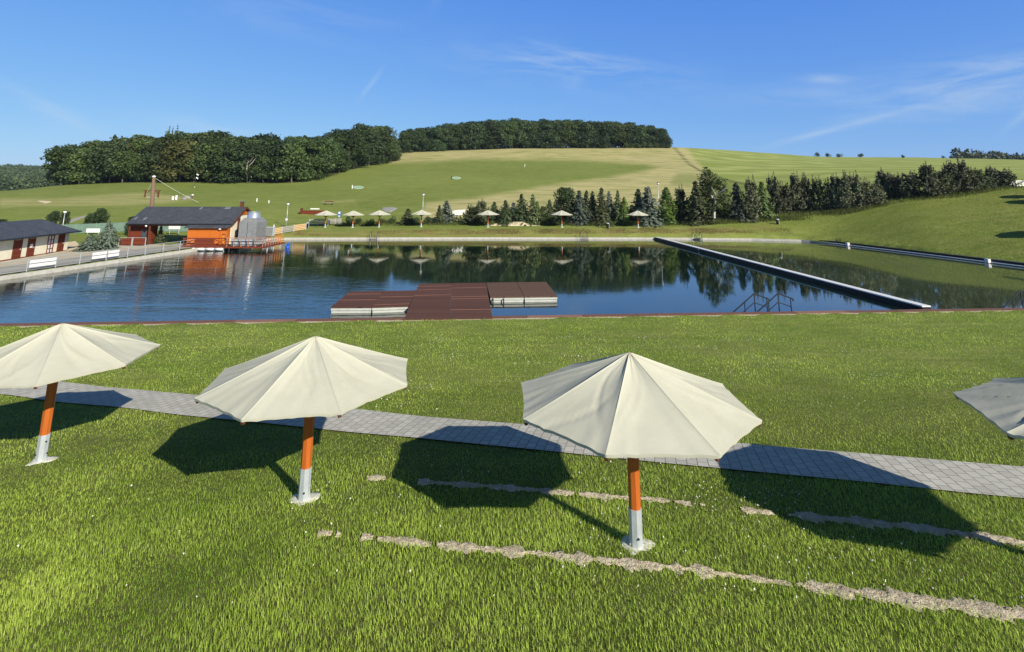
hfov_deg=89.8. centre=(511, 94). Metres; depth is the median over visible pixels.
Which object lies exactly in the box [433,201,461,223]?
spruce tree
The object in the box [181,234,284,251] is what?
terrace
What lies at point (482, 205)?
pine tree
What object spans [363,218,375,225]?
juniper
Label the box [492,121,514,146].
broadleaf tree
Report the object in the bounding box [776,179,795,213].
pine tree
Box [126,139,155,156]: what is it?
broadleaf tree
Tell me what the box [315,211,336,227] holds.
garden umbrella
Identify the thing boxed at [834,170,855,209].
pine tree
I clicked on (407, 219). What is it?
spruce tree
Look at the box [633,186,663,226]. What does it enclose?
spruce tree
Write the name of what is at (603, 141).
broadleaf tree
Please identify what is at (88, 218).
young tree
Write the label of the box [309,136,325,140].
broadleaf tree
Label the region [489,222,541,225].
sand heap
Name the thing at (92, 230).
banner board
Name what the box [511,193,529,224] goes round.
spruce tree
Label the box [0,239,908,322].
water
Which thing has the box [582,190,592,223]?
spruce tree
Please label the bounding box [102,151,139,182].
broadleaf tree
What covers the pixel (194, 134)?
broadleaf tree
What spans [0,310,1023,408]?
grass
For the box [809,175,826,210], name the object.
pine tree
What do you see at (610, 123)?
broadleaf tree
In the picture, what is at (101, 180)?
broadleaf tree
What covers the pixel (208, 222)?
pool bar
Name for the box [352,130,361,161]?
broadleaf tree
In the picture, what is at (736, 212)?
spruce tree
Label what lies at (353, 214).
garden umbrella
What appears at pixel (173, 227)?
banner board
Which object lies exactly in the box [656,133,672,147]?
broadleaf tree
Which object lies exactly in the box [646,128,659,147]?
broadleaf tree
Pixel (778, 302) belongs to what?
pool handrail
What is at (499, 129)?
broadleaf tree
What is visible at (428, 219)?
juniper
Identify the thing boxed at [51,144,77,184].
broadleaf tree
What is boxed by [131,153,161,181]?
broadleaf tree
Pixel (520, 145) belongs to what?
broadleaf tree
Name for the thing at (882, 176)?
pine tree
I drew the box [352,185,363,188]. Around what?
net screen
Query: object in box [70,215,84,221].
gravel path
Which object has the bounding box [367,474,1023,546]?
bare soil
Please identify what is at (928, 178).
pine tree
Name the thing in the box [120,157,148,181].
broadleaf tree
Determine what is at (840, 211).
tall grass
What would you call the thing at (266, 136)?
broadleaf tree
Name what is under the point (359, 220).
juniper
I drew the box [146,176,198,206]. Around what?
wooden mast
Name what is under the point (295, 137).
broadleaf tree
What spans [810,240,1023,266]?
pool wall
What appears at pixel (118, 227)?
fence
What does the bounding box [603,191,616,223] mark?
spruce tree
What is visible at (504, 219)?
spruce tree
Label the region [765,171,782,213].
pine tree
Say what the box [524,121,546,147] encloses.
broadleaf tree
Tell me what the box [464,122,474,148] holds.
broadleaf tree
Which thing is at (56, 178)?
broadleaf tree
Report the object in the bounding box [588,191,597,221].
spruce tree
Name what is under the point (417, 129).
broadleaf tree
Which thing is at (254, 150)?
broadleaf tree
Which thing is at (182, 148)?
broadleaf tree
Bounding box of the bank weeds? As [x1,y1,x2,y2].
[293,226,793,235]
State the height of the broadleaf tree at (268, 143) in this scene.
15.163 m
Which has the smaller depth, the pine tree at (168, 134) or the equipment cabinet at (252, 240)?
the equipment cabinet at (252, 240)
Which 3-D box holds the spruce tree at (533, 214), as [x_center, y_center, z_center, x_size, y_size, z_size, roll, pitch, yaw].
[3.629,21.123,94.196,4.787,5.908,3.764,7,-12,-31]
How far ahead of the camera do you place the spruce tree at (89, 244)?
62.02 m
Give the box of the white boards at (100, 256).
[92,251,106,258]
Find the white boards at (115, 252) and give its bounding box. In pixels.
[108,250,118,256]
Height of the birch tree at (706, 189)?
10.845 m
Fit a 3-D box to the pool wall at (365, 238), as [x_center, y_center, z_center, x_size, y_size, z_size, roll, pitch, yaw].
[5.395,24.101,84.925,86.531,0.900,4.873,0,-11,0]
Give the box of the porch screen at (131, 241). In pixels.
[118,237,146,245]
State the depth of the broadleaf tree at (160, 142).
171.84 m
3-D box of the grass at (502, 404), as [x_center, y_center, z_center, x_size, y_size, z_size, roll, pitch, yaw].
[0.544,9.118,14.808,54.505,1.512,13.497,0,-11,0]
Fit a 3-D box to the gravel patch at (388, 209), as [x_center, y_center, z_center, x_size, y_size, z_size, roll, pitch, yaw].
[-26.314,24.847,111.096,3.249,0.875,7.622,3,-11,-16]
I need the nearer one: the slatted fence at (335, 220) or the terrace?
the terrace
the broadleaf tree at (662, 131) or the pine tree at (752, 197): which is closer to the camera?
the pine tree at (752, 197)
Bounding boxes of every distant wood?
[0,163,71,190]
[949,147,1023,159]
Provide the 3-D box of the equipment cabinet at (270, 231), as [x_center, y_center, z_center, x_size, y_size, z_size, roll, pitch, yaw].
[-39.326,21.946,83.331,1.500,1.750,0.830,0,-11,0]
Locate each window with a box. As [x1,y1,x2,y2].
[46,235,54,253]
[141,229,147,237]
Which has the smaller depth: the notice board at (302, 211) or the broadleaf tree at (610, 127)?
the notice board at (302, 211)
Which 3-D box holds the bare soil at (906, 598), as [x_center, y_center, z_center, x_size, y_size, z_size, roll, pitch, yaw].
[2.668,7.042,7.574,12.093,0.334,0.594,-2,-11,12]
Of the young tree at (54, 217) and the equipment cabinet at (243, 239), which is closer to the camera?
the equipment cabinet at (243, 239)
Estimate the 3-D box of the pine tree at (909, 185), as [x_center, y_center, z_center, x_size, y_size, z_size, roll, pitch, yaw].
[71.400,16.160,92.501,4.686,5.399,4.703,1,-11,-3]
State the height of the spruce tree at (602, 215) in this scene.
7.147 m
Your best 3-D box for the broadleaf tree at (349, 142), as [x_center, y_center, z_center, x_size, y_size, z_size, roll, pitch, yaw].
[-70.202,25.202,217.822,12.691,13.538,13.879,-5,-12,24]
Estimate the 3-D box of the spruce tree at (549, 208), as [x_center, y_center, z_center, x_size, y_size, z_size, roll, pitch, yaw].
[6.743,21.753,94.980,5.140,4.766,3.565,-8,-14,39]
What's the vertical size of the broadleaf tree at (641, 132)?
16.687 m
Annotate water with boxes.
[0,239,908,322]
[673,240,1023,308]
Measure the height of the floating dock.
0.584 m
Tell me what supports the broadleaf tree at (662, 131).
on the ground at (498, 177)
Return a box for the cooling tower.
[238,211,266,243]
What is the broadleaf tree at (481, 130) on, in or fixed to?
on the ground at (498, 177)
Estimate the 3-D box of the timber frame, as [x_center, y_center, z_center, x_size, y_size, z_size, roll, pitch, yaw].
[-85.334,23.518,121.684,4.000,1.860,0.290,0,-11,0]
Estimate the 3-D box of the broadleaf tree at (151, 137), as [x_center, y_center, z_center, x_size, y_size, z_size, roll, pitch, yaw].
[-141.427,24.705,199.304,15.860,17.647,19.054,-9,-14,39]
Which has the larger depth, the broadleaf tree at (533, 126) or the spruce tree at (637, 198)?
the broadleaf tree at (533, 126)
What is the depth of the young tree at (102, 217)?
80.46 m
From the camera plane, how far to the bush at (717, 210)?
97.03 m
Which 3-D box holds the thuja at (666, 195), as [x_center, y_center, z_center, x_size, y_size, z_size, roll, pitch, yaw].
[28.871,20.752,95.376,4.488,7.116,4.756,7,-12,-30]
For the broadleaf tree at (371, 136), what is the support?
on the ground at (498, 177)
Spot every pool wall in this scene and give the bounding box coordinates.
[0,237,279,280]
[279,237,809,241]
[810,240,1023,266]
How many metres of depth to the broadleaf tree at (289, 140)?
183.26 m
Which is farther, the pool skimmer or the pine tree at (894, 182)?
the pine tree at (894, 182)
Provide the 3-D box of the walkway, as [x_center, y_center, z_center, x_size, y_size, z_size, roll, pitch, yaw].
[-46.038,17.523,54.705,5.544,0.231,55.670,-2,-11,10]
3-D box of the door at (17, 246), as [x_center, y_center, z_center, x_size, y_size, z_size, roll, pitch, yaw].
[-53.037,16.548,55.067,0.120,2.100,1.170,2,-11,-8]
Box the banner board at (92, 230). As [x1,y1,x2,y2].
[86,228,99,234]
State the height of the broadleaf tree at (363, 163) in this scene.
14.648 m
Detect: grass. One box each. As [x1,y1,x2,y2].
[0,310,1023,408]
[0,355,1023,546]
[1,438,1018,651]
[323,184,1023,225]
[734,188,1023,260]
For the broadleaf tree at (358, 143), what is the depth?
218.48 m
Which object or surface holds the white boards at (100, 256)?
attached to the railing at (94, 251)
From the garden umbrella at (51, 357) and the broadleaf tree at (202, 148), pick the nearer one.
the garden umbrella at (51, 357)
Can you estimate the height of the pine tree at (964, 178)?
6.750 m
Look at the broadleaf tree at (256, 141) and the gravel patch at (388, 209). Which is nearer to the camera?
the gravel patch at (388, 209)
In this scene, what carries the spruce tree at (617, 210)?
on the ground at (498, 177)
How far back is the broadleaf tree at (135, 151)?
183.83 m
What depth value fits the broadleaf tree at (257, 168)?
171.11 m
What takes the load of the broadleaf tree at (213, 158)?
on the ground at (498, 177)
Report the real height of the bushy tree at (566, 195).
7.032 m
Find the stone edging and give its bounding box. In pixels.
[0,310,1012,326]
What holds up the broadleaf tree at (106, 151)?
on the ground at (498, 177)
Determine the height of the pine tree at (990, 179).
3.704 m
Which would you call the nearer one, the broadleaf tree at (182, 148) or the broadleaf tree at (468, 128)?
the broadleaf tree at (182, 148)
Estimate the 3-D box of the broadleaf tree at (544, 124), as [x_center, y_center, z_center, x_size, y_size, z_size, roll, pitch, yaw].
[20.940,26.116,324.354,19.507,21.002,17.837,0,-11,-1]
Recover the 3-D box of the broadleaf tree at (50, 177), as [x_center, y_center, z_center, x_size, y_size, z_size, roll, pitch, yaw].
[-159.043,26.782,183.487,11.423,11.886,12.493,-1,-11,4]
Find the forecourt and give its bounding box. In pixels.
[0,244,164,266]
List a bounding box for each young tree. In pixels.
[45,210,60,222]
[59,211,70,224]
[82,213,94,223]
[91,208,110,223]
[123,216,133,234]
[538,206,548,222]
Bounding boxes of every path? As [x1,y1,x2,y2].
[0,381,1023,497]
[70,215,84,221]
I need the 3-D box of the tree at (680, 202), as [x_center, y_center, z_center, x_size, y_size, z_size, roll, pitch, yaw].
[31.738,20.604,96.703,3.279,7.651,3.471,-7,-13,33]
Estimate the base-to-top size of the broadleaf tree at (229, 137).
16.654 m
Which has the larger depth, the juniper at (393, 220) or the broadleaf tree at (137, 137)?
the broadleaf tree at (137, 137)
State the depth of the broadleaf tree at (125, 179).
182.50 m
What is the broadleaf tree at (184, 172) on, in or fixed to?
on the ground at (498, 177)
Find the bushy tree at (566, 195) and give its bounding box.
[553,187,576,222]
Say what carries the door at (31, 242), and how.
in the changing house
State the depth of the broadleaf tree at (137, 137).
195.34 m
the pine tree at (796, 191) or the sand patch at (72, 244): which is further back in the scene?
the pine tree at (796, 191)
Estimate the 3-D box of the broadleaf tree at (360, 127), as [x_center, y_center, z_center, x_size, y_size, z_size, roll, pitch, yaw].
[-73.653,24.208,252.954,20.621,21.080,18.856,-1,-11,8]
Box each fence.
[64,222,187,233]
[275,223,306,233]
[309,218,324,225]
[328,218,340,223]
[452,210,464,215]
[1009,180,1023,185]
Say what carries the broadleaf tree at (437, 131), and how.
on the ground at (498, 177)
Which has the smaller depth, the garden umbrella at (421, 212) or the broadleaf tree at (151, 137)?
the garden umbrella at (421, 212)
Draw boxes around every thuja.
[618,197,630,224]
[657,187,677,224]
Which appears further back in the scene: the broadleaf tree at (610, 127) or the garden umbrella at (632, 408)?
the broadleaf tree at (610, 127)
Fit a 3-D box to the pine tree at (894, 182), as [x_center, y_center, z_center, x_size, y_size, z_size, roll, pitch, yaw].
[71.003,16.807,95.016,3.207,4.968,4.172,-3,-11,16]
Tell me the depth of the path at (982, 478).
12.02 m
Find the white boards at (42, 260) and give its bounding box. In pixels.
[29,257,56,267]
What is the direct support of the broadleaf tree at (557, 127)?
on the ground at (498, 177)
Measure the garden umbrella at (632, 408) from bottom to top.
3.032 m
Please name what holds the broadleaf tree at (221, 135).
on the ground at (498, 177)
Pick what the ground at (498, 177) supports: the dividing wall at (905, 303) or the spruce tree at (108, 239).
the spruce tree at (108, 239)
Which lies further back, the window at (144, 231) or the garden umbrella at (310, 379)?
the window at (144, 231)
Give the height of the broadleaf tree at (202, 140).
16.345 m
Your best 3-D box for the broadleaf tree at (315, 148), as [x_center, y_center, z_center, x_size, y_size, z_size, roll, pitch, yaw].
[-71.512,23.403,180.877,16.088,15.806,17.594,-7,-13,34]
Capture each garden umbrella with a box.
[0,323,160,465]
[194,336,407,506]
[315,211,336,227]
[342,211,363,227]
[368,210,390,226]
[411,210,431,226]
[477,210,498,226]
[521,352,761,554]
[551,210,571,227]
[628,211,647,227]
[953,377,1023,439]
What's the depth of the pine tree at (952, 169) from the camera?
92.39 m
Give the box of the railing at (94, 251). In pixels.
[0,239,195,273]
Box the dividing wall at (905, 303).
[655,237,930,308]
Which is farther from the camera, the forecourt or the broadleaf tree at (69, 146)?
the broadleaf tree at (69, 146)
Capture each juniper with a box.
[345,216,351,223]
[354,217,364,222]
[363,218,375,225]
[387,215,396,223]
[423,215,432,223]
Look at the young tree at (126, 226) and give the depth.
76.81 m
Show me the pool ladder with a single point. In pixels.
(700, 238)
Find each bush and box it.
[705,200,720,219]
[718,208,729,218]
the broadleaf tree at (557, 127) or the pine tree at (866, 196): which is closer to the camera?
the pine tree at (866, 196)
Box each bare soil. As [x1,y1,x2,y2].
[317,529,1023,624]
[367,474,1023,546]
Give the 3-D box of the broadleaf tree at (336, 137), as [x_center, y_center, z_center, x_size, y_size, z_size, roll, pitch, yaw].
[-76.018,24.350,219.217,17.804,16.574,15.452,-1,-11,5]
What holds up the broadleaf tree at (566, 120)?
on the ground at (498, 177)
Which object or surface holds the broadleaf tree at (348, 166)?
on the ground at (498, 177)
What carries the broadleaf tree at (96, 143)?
on the ground at (498, 177)
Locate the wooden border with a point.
(402, 318)
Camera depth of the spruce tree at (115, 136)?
199.83 m
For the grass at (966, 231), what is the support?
on the ground at (498, 177)
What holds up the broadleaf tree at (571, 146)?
on the ground at (498, 177)
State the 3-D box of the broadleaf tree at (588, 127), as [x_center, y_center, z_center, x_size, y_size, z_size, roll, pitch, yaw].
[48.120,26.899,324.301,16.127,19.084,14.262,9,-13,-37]
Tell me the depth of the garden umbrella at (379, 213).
90.40 m
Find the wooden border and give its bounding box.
[0,308,1023,325]
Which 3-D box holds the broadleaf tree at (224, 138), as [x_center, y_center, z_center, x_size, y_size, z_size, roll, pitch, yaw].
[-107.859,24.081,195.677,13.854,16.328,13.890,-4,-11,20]
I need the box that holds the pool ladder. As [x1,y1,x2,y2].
[692,232,702,239]
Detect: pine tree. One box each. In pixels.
[164,126,180,136]
[460,203,483,224]
[476,197,490,222]
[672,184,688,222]
[740,174,762,219]
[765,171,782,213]
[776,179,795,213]
[785,171,807,211]
[797,171,813,210]
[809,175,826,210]
[818,177,839,209]
[826,172,843,208]
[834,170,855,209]
[847,170,865,207]
[858,177,877,205]
[866,181,887,204]
[874,168,896,197]
[886,172,903,197]
[895,170,925,197]
[915,161,946,196]
[932,166,955,194]
[943,159,965,192]
[953,157,983,192]
[968,167,994,190]
[982,171,997,188]
[985,165,999,187]
[993,167,1023,187]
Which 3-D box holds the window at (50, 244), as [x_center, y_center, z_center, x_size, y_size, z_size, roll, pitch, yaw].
[-53.765,17.400,59.823,0.090,2.100,0.990,2,-11,-8]
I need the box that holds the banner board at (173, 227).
[168,226,179,234]
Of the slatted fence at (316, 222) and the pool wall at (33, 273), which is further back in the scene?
the slatted fence at (316, 222)
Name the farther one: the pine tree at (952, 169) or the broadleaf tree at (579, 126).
the broadleaf tree at (579, 126)
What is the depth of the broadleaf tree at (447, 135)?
322.94 m
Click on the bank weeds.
(546, 229)
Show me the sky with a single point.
(871, 78)
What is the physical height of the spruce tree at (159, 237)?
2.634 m
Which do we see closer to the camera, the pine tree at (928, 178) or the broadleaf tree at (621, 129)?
the pine tree at (928, 178)
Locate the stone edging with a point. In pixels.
(495, 319)
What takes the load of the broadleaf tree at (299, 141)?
on the ground at (498, 177)
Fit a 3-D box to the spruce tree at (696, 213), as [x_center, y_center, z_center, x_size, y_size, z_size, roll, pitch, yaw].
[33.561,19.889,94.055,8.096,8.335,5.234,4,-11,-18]
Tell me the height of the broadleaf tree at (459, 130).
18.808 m
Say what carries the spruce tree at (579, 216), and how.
on the ground at (498, 177)
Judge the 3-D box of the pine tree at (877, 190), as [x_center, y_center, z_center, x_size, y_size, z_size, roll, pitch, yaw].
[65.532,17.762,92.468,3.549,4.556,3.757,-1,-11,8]
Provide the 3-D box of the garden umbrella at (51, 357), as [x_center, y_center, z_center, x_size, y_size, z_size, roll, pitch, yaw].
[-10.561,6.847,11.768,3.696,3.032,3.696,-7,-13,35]
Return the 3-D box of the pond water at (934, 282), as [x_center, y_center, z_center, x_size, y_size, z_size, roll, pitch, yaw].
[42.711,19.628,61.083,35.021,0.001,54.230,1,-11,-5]
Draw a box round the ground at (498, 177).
[0,147,1023,651]
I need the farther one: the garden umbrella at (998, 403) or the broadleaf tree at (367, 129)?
the broadleaf tree at (367, 129)
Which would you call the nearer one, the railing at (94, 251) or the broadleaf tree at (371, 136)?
the railing at (94, 251)
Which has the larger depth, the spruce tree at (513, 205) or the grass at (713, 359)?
the spruce tree at (513, 205)
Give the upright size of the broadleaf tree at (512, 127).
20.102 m
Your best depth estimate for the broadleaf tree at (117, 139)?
196.49 m
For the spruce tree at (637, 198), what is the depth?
96.52 m
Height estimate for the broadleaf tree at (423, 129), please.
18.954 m
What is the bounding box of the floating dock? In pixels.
[331,282,557,320]
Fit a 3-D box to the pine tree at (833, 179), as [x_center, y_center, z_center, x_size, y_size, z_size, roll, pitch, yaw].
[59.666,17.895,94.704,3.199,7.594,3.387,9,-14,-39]
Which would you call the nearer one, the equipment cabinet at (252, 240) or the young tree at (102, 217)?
the equipment cabinet at (252, 240)
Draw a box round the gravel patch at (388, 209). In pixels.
[382,207,397,211]
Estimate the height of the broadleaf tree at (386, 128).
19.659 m
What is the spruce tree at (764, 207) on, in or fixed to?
on the ground at (498, 177)
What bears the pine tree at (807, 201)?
on the ground at (498, 177)
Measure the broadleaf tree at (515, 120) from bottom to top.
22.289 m
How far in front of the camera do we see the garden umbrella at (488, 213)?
90.58 m
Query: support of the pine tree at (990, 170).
on the ground at (498, 177)
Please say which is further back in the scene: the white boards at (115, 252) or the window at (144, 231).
the window at (144, 231)
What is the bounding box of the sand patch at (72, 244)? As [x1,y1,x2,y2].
[68,241,78,250]
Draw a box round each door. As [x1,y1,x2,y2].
[11,239,22,259]
[26,237,36,256]
[56,234,65,251]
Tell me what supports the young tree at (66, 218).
on the ground at (498, 177)
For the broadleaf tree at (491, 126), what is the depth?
322.91 m
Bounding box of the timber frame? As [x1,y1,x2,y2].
[143,190,160,197]
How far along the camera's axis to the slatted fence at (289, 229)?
86.15 m
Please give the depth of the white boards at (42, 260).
48.39 m
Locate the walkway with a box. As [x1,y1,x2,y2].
[0,242,191,274]
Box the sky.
[0,0,1023,165]
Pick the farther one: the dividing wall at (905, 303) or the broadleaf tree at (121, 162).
the broadleaf tree at (121, 162)
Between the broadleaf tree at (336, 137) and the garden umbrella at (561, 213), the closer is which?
the garden umbrella at (561, 213)
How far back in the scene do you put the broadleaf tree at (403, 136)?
323.25 m
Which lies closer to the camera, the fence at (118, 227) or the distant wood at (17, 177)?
the fence at (118, 227)
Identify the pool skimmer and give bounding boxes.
[984,258,990,262]
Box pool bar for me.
[125,201,250,244]
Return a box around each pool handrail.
[733,293,769,311]
[757,293,793,311]
[1003,290,1023,307]
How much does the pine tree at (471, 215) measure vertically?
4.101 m
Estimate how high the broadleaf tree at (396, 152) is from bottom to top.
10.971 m
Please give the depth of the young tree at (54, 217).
79.45 m
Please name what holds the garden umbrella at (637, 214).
on the ground at (498, 177)
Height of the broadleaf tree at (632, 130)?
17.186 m
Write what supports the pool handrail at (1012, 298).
in the pond water at (934, 282)
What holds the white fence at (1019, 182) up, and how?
on the ground at (498, 177)
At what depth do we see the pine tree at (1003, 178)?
96.22 m
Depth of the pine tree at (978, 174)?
92.35 m
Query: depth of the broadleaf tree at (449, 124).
338.25 m
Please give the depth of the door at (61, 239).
61.47 m
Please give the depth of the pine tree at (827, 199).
95.01 m
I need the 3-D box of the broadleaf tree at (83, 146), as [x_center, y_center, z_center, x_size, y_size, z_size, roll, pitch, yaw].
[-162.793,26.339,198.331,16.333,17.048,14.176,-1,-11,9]
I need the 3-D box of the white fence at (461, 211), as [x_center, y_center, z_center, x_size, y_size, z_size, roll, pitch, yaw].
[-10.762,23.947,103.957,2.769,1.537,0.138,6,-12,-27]
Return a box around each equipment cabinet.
[231,238,239,245]
[238,238,246,245]
[245,238,254,245]
[266,225,275,235]
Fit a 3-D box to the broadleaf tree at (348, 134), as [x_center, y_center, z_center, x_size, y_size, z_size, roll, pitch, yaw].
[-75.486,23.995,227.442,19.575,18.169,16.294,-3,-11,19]
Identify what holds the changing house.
on the ground at (498, 177)
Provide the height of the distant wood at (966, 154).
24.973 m
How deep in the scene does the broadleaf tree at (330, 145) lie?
196.62 m
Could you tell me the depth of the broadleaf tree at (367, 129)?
249.15 m
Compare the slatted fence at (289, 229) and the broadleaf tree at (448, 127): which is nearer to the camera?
the slatted fence at (289, 229)
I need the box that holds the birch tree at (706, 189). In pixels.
[696,166,731,219]
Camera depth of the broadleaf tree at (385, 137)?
255.88 m
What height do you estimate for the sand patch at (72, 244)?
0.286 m
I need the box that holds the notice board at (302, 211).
[300,208,322,214]
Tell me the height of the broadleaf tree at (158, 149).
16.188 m
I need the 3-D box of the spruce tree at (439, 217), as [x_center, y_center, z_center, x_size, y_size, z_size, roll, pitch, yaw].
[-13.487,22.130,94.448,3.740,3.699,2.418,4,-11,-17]
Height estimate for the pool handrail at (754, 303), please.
1.763 m
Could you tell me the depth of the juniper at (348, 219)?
94.71 m
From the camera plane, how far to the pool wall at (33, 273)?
52.62 m
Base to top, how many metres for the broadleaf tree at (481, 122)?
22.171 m
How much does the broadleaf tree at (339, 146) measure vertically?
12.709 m
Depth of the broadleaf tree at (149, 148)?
182.15 m
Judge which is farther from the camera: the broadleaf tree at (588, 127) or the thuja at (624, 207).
the broadleaf tree at (588, 127)
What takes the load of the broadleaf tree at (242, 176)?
on the ground at (498, 177)
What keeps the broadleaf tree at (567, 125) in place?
on the ground at (498, 177)
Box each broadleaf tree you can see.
[39,145,82,184]
[45,160,80,184]
[47,162,80,184]
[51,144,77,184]
[53,147,108,183]
[76,141,92,150]
[78,141,131,183]
[79,161,111,183]
[84,139,109,182]
[100,136,128,182]
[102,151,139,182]
[104,146,137,181]
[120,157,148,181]
[123,134,148,144]
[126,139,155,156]
[128,143,144,181]
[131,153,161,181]
[132,135,189,182]
[140,142,160,156]
[141,135,158,178]
[149,146,179,156]
[150,139,199,181]
[172,151,209,181]
[181,132,216,177]
[183,136,219,180]
[184,142,228,181]
[195,140,238,182]
[206,131,232,172]
[211,144,259,183]
[217,136,237,142]
[227,136,248,144]
[231,143,265,181]
[236,137,250,144]
[237,139,268,179]
[247,155,275,182]
[250,132,280,175]
[251,139,284,180]
[259,144,303,181]
[269,143,316,181]
[281,136,305,140]
[282,137,303,179]
[290,140,334,180]
[295,138,320,169]
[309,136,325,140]
[313,155,335,176]
[315,139,347,167]
[321,132,351,169]
[328,128,358,162]
[329,142,351,172]
[333,150,351,172]
[340,139,362,168]
[341,137,376,167]
[348,123,381,163]
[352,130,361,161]
[356,136,375,166]
[357,130,387,165]
[361,128,387,163]
[372,125,397,144]
[376,132,399,163]
[382,143,402,160]
[398,131,412,150]
[402,131,423,151]
[406,127,421,151]
[415,129,433,151]
[417,126,435,149]
[425,126,448,151]
[438,128,458,149]
[439,125,461,149]
[442,123,459,149]
[449,125,469,149]
[457,124,483,149]
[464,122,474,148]
[468,123,491,149]
[472,121,491,148]
[479,121,503,148]
[489,122,511,148]
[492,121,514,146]
[501,121,526,147]
[506,119,523,147]
[512,121,532,147]
[512,122,532,147]
[521,121,545,147]
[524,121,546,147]
[530,121,560,148]
[545,122,567,148]
[558,121,577,147]
[563,119,577,147]
[568,120,583,147]
[568,122,589,147]
[577,122,598,147]
[586,122,611,147]
[599,124,621,147]
[603,121,617,145]
[612,124,629,147]
[622,125,641,147]
[632,126,652,147]
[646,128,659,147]
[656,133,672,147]
[657,129,671,139]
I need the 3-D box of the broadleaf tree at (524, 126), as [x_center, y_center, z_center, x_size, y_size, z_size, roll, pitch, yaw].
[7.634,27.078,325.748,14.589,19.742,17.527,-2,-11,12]
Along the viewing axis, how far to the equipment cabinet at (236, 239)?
67.62 m
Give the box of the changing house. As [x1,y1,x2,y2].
[0,219,81,261]
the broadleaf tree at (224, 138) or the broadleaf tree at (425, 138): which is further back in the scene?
the broadleaf tree at (425, 138)
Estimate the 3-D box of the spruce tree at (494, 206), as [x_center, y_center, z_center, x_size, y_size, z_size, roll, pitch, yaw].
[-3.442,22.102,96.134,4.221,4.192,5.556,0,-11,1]
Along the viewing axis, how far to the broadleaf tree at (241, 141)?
193.78 m
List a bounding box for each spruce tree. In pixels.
[66,234,107,251]
[95,220,122,250]
[102,134,118,181]
[152,226,167,243]
[393,208,415,225]
[432,205,446,224]
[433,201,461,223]
[485,202,500,223]
[498,200,512,226]
[509,202,518,220]
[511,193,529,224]
[522,194,542,225]
[543,199,558,225]
[566,190,594,225]
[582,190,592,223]
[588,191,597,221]
[591,188,615,226]
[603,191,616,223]
[610,190,626,223]
[626,188,641,223]
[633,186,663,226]
[676,181,715,225]
[723,182,756,221]
[754,181,778,219]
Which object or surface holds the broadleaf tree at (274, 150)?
on the ground at (498, 177)
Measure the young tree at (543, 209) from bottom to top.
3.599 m
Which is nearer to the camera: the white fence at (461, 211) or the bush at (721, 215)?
the bush at (721, 215)
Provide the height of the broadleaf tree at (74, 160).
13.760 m
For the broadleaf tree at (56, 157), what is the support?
on the ground at (498, 177)
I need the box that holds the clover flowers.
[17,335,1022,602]
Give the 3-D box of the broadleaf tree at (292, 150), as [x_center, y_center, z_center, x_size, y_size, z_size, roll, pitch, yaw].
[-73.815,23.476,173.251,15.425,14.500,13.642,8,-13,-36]
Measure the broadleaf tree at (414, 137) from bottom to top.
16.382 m
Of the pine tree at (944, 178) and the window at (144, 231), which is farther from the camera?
the pine tree at (944, 178)
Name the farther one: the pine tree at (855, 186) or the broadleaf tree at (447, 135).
the broadleaf tree at (447, 135)
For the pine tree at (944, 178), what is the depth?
90.82 m
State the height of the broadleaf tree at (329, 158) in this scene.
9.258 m

